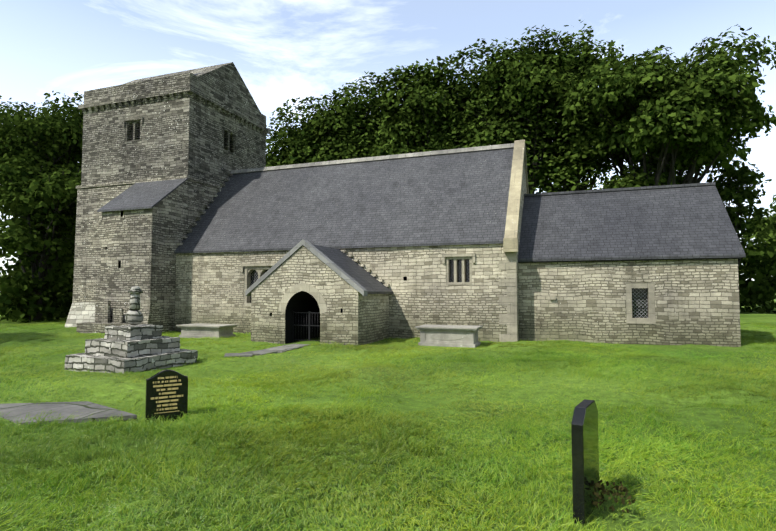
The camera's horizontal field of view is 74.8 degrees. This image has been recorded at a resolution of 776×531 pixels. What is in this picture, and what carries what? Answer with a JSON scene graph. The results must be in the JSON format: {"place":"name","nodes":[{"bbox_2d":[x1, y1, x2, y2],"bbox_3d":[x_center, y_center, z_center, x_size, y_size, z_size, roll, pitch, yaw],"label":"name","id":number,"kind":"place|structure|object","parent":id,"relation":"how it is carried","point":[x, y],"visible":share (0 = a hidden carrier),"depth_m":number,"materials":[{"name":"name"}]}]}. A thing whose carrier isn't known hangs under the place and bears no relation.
{"place":"outdoors","nodes":[
{"label":"outdoors","id":0,"kind":"place"},
{"bbox_2d":[0,151,81,320],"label":"tree leaves","id":1,"kind":"object","parent":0,"point":[61,188],"depth_m":26.64,"materials":[{"name":"green plant"}]},
{"bbox_2d":[0,95,82,226],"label":"tree leaves","id":2,"kind":"object","parent":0,"point":[18,111],"depth_m":40.62,"materials":[{"name":"green plant"}]},
{"bbox_2d":[0,91,83,229],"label":"tree leaves","id":3,"kind":"object","parent":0,"point":[36,134],"depth_m":32.56,"materials":[{"name":"green plant"}]},
{"bbox_2d":[72,179,219,302],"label":"tower wall","id":4,"kind":"structure","parent":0,"point":[91,201],"depth_m":23.11,"materials":[{"name":"grey stone"}]},
{"bbox_2d":[76,175,222,188],"bbox_3d":[-10.501,-3.545,25.422,6.380,0.120,6.120,-1,-3,20],"label":"string course","id":5,"kind":"object","parent":4,"relation":"attached to","point":[149,180],"visible":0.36,"depth_m":22.52,"materials":[{"name":"grey stone"}]},
{"bbox_2d":[81,62,265,184],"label":"tower wall","id":6,"kind":"structure","parent":4,"relation":"on","point":[183,136],"depth_m":23.04,"materials":[{"name":"grey stone"}]},
{"bbox_2d":[123,117,142,142],"bbox_3d":[-11.405,-6.075,22.905,1.140,1.070,0.370,-1,-3,20],"label":"window frame","id":7,"kind":"object","parent":6,"relation":"on","point":[133,122],"visible":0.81,"depth_m":22.87,"materials":[{"name":"stone"}]},
{"bbox_2d":[128,124,139,140],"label":"window louvers","id":8,"kind":"object","parent":7,"relation":"attached to","point":[135,132],"visible":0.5,"depth_m":22.94,"materials":[{"name":"black"}]},
{"bbox_2d":[78,86,269,135],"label":"cornice","id":9,"kind":"structure","parent":6,"relation":"attached to","point":[199,95],"depth_m":23.00,"materials":[{"name":"grey stone"}]},
{"bbox_2d":[223,128,235,154],"bbox_3d":[-7.733,-5.938,24.384,0.315,1.090,0.940,-1,-3,20],"label":"belfry frame","id":10,"kind":"object","parent":6,"relation":"on","point":[228,134],"visible":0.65,"depth_m":24.38,"materials":[{"name":"stone"}]},
{"bbox_2d":[177,173,232,244],"bbox_3d":[-8.044,-2.607,22.683,0.162,3.709,3.518,-1,-3,20],"label":"stepped flashing","id":11,"kind":"object","parent":4,"relation":"attached to","point":[204,212],"visible":0.6,"depth_m":22.52,"materials":[{"name":"grey metal"}]},
{"bbox_2d":[224,344,309,357],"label":"flagstone path","id":12,"kind":"structure","parent":0,"point":[280,349],"depth_m":13.64,"materials":[{"name":"stone"}]},
{"bbox_2d":[266,149,287,166],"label":"tree leaves","id":13,"kind":"object","parent":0,"point":[273,162],"visible":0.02,"depth_m":47.17,"materials":[{"name":"green plant"}]},
{"bbox_2d":[266,116,342,164],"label":"tree leaves","id":14,"kind":"object","parent":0,"point":[291,136],"visible":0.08,"depth_m":48.49,"materials":[{"name":"green plant"}]},
{"bbox_2d":[284,89,385,164],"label":"tree leaves","id":15,"kind":"object","parent":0,"point":[321,149],"depth_m":45.22,"materials":[{"name":"green plant"}]},
{"bbox_2d":[0,294,775,530],"bbox_3d":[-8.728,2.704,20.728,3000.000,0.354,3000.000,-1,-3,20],"label":"ground","id":16,"kind":"structure","parent":0,"point":[746,317],"depth_m":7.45,"materials":[{"name":"green plant"}]},
{"bbox_2d":[0,271,73,322],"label":"hedge","id":17,"kind":"object","parent":16,"relation":"on","point":[21,287],"visible":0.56,"depth_m":25.81,"materials":[{"name":"green plant"}]},
{"bbox_2d":[0,181,75,320],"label":"tall hedge","id":18,"kind":"object","parent":16,"relation":"on","point":[63,267],"visible":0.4,"depth_m":27.35,"materials":[{"name":"green plant"}]},
{"bbox_2d":[0,401,136,424],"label":"ledger slab","id":19,"kind":"structure","parent":16,"relation":"on","point":[77,410],"depth_m":6.31,"materials":[{"name":"stone"}]},
{"bbox_2d":[71,134,82,219],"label":"tree leaves","id":20,"kind":"object","parent":16,"relation":"on","point":[77,151],"depth_m":33.67,"materials":[{"name":"green plant"}]},
{"bbox_2d":[65,302,94,326],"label":"buttress","id":21,"kind":"structure","parent":16,"relation":"on","point":[80,312],"depth_m":23.02,"materials":[{"name":"grey stone"}]},
{"bbox_2d":[76,301,128,332],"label":"tower plinth","id":22,"kind":"structure","parent":16,"relation":"on","point":[102,318],"depth_m":19.73,"materials":[{"name":"stone"}]},
{"bbox_2d":[64,324,197,373],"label":"cross steps","id":23,"kind":"structure","parent":16,"relation":"on","point":[135,348],"depth_m":10.94,"materials":[{"name":"grey stone"}]},
{"bbox_2d":[125,310,143,324],"bbox_3d":[-5.741,1.172,11.504,0.396,0.366,0.377,-1,-3,26],"label":"cross base","id":24,"kind":"object","parent":23,"relation":"on","point":[134,317],"visible":0.96,"depth_m":11.36,"materials":[{"name":"grey stone"}]},
{"bbox_2d":[127,286,142,309],"bbox_3d":[-5.739,0.737,11.515,0.316,0.540,0.316,-1,-3,20],"label":"cross shaft","id":25,"kind":"object","parent":24,"relation":"on","point":[134,291],"visible":1,"depth_m":11.43,"materials":[{"name":"grey stone"}]},
{"bbox_2d":[99,181,185,331],"bbox_3d":[-10.163,-0.376,20.913,2.720,6.580,2.120,-1,-3,20],"label":"stair turret","id":26,"kind":"object","parent":16,"relation":"on","point":[142,244],"visible":0.69,"depth_m":20.17,"materials":[{"name":"grey stone"}]},
{"bbox_2d":[117,259,122,269],"bbox_3d":[-10.658,-0.051,20.227,0.280,0.440,0.112,-1,-3,20],"label":"turret slit frame","id":27,"kind":"object","parent":26,"relation":"attached to","point":[118,268],"visible":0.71,"depth_m":20.18,"materials":[{"name":"stone"}]},
{"bbox_2d":[119,210,124,218],"bbox_3d":[-10.611,-2.074,20.316,0.270,0.410,0.112,-1,-3,20],"label":"slit frame","id":28,"kind":"object","parent":26,"relation":"attached to","point":[121,217],"visible":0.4,"depth_m":20.27,"materials":[{"name":"stone"}]},
{"bbox_2d":[97,178,187,211],"bbox_3d":[-10.120,-2.945,21.021,2.820,1.616,1.940,-1,-3,20],"label":"turret lean to roof","id":29,"kind":"object","parent":26,"relation":"on","point":[145,195],"visible":0.93,"depth_m":20.85,"materials":[{"name":"stone"}]},
{"bbox_2d":[145,369,187,423],"bbox_3d":[-2.695,1.687,6.182,0.470,0.830,0.080,2,-3,-30],"label":"headstone","id":30,"kind":"object","parent":16,"relation":"on","point":[166,395],"visible":0.83,"depth_m":6.15,"materials":[{"name":"black stone"}]},
{"bbox_2d":[176,323,237,338],"bbox_3d":[-6.490,2.404,18.239,1.860,0.550,1.060,-1,-3,20],"label":"chest tomb","id":31,"kind":"object","parent":16,"relation":"on","point":[198,330],"visible":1,"depth_m":17.88,"materials":[{"name":"stone"}]},
{"bbox_2d":[251,246,388,345],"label":"porch walls","id":32,"kind":"structure","parent":16,"relation":"on","point":[354,316],"depth_m":15.90,"materials":[{"name":"beige stone"}]},
{"bbox_2d":[278,282,327,313],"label":"porch door voussoirs","id":33,"kind":"object","parent":32,"relation":"in","point":[314,292],"visible":1,"depth_m":15.69,"materials":[{"name":"beige stone"}]},
{"bbox_2d":[292,311,319,341],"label":"gate","id":34,"kind":"structure","parent":32,"relation":"attached to","point":[306,325],"depth_m":16.11,"materials":[{"name":"black metal"}]},
{"bbox_2d":[245,239,367,295],"bbox_3d":[-2.606,0.072,15.840,4.130,1.761,0.280,-1,-3,20],"label":"gable coping","id":35,"kind":"object","parent":32,"relation":"on","point":[338,270],"visible":0.93,"depth_m":15.67,"materials":[{"name":"grey stone"}]},
{"bbox_2d":[312,244,392,293],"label":"porch roof","id":36,"kind":"structure","parent":32,"relation":"on","point":[363,277],"depth_m":16.80,"materials":[{"name":"grey stone"}]},
{"bbox_2d":[174,161,526,341],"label":"nave walls","id":37,"kind":"structure","parent":16,"relation":"on","point":[209,288],"depth_m":17.52,"materials":[{"name":"beige stone"}]},
{"bbox_2d":[241,263,275,305],"bbox_3d":[-4.664,0.742,19.495,2.130,1.640,0.370,-1,-3,20],"label":"window frame","id":38,"kind":"object","parent":37,"relation":"in","point":[259,268],"visible":0.48,"depth_m":19.66,"materials":[{"name":"beige stone"}]},
{"bbox_2d":[250,270,267,302],"bbox_3d":[-4.615,0.799,19.629,1.650,1.300,0.020,-1,-3,20],"label":"window glass","id":39,"kind":"object","parent":38,"relation":"in","point":[254,276],"visible":0.14,"depth_m":19.86,"materials":[{"name":"black glass"}]},
{"bbox_2d":[174,148,513,253],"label":"nave roof","id":40,"kind":"structure","parent":37,"relation":"on","point":[450,199],"depth_m":19.87,"materials":[{"name":"grey stone"}]},
{"bbox_2d":[231,143,513,173],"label":"nave ridge tiles","id":41,"kind":"object","parent":40,"relation":"on","point":[451,151],"visible":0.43,"depth_m":21.81,"materials":[{"name":"grey stone"}]},
{"bbox_2d":[341,250,389,286],"bbox_3d":[-1.732,0.107,18.283,3.750,1.324,0.127,-1,-3,20],"label":"stepped flashing","id":42,"kind":"object","parent":37,"relation":"attached to","point":[368,270],"visible":0.38,"depth_m":17.90,"materials":[{"name":"grey metal"}]},
{"bbox_2d":[442,253,474,284],"bbox_3d":[2.396,0.127,16.995,1.110,1.030,0.370,-1,-3,20],"label":"window frame","id":43,"kind":"object","parent":37,"relation":"in","point":[463,257],"visible":0.92,"depth_m":16.92,"materials":[{"name":"beige stone"}]},
{"bbox_2d":[450,259,469,281],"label":"window panes","id":44,"kind":"structure","parent":43,"relation":"in","point":[459,271],"depth_m":17.12,"materials":[{"name":"black glass"}]},
{"bbox_2d":[499,252,518,341],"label":"corner quoins","id":45,"kind":"object","parent":37,"relation":"attached to","point":[510,319],"visible":0.88,"depth_m":16.28,"materials":[{"name":"beige stone"}]},
{"bbox_2d":[503,140,528,252],"bbox_3d":[5.173,-2.591,19.805,0.440,4.690,7.640,-1,-3,20],"label":"gable coping","id":46,"kind":"object","parent":37,"relation":"on","point":[510,241],"visible":0.81,"depth_m":17.58,"materials":[{"name":"beige stone"}]},
{"bbox_2d":[334,100,414,158],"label":"tree leaves","id":47,"kind":"object","parent":16,"relation":"on","point":[369,136],"depth_m":46.29,"materials":[{"name":"green plant"}]},
{"bbox_2d":[415,324,482,347],"bbox_3d":[1.887,2.199,15.538,1.860,0.680,1.110,-1,-3,20],"label":"chest tomb","id":48,"kind":"object","parent":16,"relation":"on","point":[451,335],"visible":0.96,"depth_m":15.13,"materials":[{"name":"stone"}]},
{"bbox_2d":[420,68,554,157],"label":"tree leaves","id":49,"kind":"object","parent":16,"relation":"on","point":[465,97],"depth_m":42.40,"materials":[{"name":"green plant"}]},
{"bbox_2d":[571,399,599,525],"bbox_3d":[1.570,1.544,4.020,0.085,0.890,0.580,-2,-4,33],"label":"gravestone","id":50,"kind":"object","parent":16,"relation":"on","point":[585,450],"visible":0.79,"depth_m":3.82,"materials":[{"name":"black stone"}]},
{"bbox_2d":[588,479,635,512],"bbox_3d":[1.684,1.743,3.860,0.349,0.191,0.422,1,-3,-24],"label":"small plant","id":51,"kind":"object","parent":16,"relation":"on","point":[608,492],"visible":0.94,"depth_m":3.83,"materials":[{"name":"plant"}]},
{"bbox_2d":[706,160,775,267],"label":"tree","id":52,"kind":"object","parent":16,"relation":"on","point":[746,175],"depth_m":34.52,"materials":[{"name":"green plant"}]},
{"bbox_2d":[738,248,775,312],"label":"hedge","id":53,"kind":"object","parent":16,"relation":"on","point":[760,282],"visible":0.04,"depth_m":38.19,"materials":[{"name":"green plant"}]},
{"bbox_2d":[739,243,774,305],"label":"tree leaves","id":54,"kind":"object","parent":16,"relation":"on","point":[758,262],"depth_m":55.33,"materials":[{"name":"green plant"}]},
{"bbox_2d":[739,280,775,311],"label":"hedge","id":55,"kind":"object","parent":16,"relation":"on","point":[747,308],"visible":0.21,"depth_m":40.24,"materials":[{"name":"green plant"}]},
{"bbox_2d":[743,208,775,266],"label":"tree leaves","id":56,"kind":"object","parent":16,"relation":"on","point":[755,235],"depth_m":49.76,"materials":[{"name":"green plant"}]},
{"bbox_2d":[758,193,775,250],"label":"tree leaves","id":57,"kind":"object","parent":16,"relation":"on","point":[772,207],"visible":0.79,"depth_m":46.75,"materials":[{"name":"green plant"}]},
{"bbox_2d":[0,0,775,280],"label":"sky","id":58,"kind":"structure","parent":0,"point":[281,50],"materials":[{"name":"blue"}]},
{"bbox_2d":[368,56,484,156],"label":"tree leaves","id":59,"kind":"object","parent":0,"point":[401,137],"depth_m":41.76,"materials":[{"name":"green plant"}]},
{"bbox_2d":[266,19,597,193],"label":"tree","id":60,"kind":"object","parent":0,"point":[543,37],"visible":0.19,"depth_m":40.97,"materials":[{"name":"green plant"}]},
{"bbox_2d":[457,41,591,193],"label":"tree leaves","id":61,"kind":"object","parent":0,"point":[540,80],"depth_m":39.54,"materials":[{"name":"green plant"}]},
{"bbox_2d":[527,39,629,192],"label":"tree leaves","id":62,"kind":"object","parent":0,"point":[611,52],"depth_m":40.76,"materials":[{"name":"green plant"}]},
{"bbox_2d":[518,259,740,346],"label":"chancel walls","id":63,"kind":"structure","parent":0,"point":[696,302],"depth_m":15.80,"materials":[{"name":"beige stone"}]},
{"bbox_2d":[518,257,740,262],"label":"roof eaves","id":64,"kind":"object","parent":63,"relation":"attached to","point":[630,260],"visible":0.36,"depth_m":15.70,"materials":[{"name":"grey stone"}]},
{"bbox_2d":[518,182,745,261],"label":"roof","id":65,"kind":"structure","parent":63,"relation":"on","point":[680,221],"depth_m":16.97,"materials":[{"name":"grey stone"}]},
{"bbox_2d":[625,283,655,323],"bbox_3d":[7.843,1.171,15.804,0.810,1.260,0.315,-1,-3,20],"label":"window frame","id":66,"kind":"object","parent":63,"relation":"in","point":[651,318],"visible":0.79,"depth_m":15.67,"materials":[{"name":"beige stone"}]},
{"bbox_2d":[632,288,647,317],"bbox_3d":[7.882,1.177,15.914,0.470,0.920,0.020,-1,-3,20],"label":"window pane","id":67,"kind":"structure","parent":66,"relation":"in","point":[639,303],"depth_m":15.90,"materials":[{"name":"grey glass"}]},
{"bbox_2d":[561,24,775,189],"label":"sycamore","id":68,"kind":"object","parent":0,"point":[675,91],"depth_m":32.94,"materials":[{"name":"green plant"}]}
]}

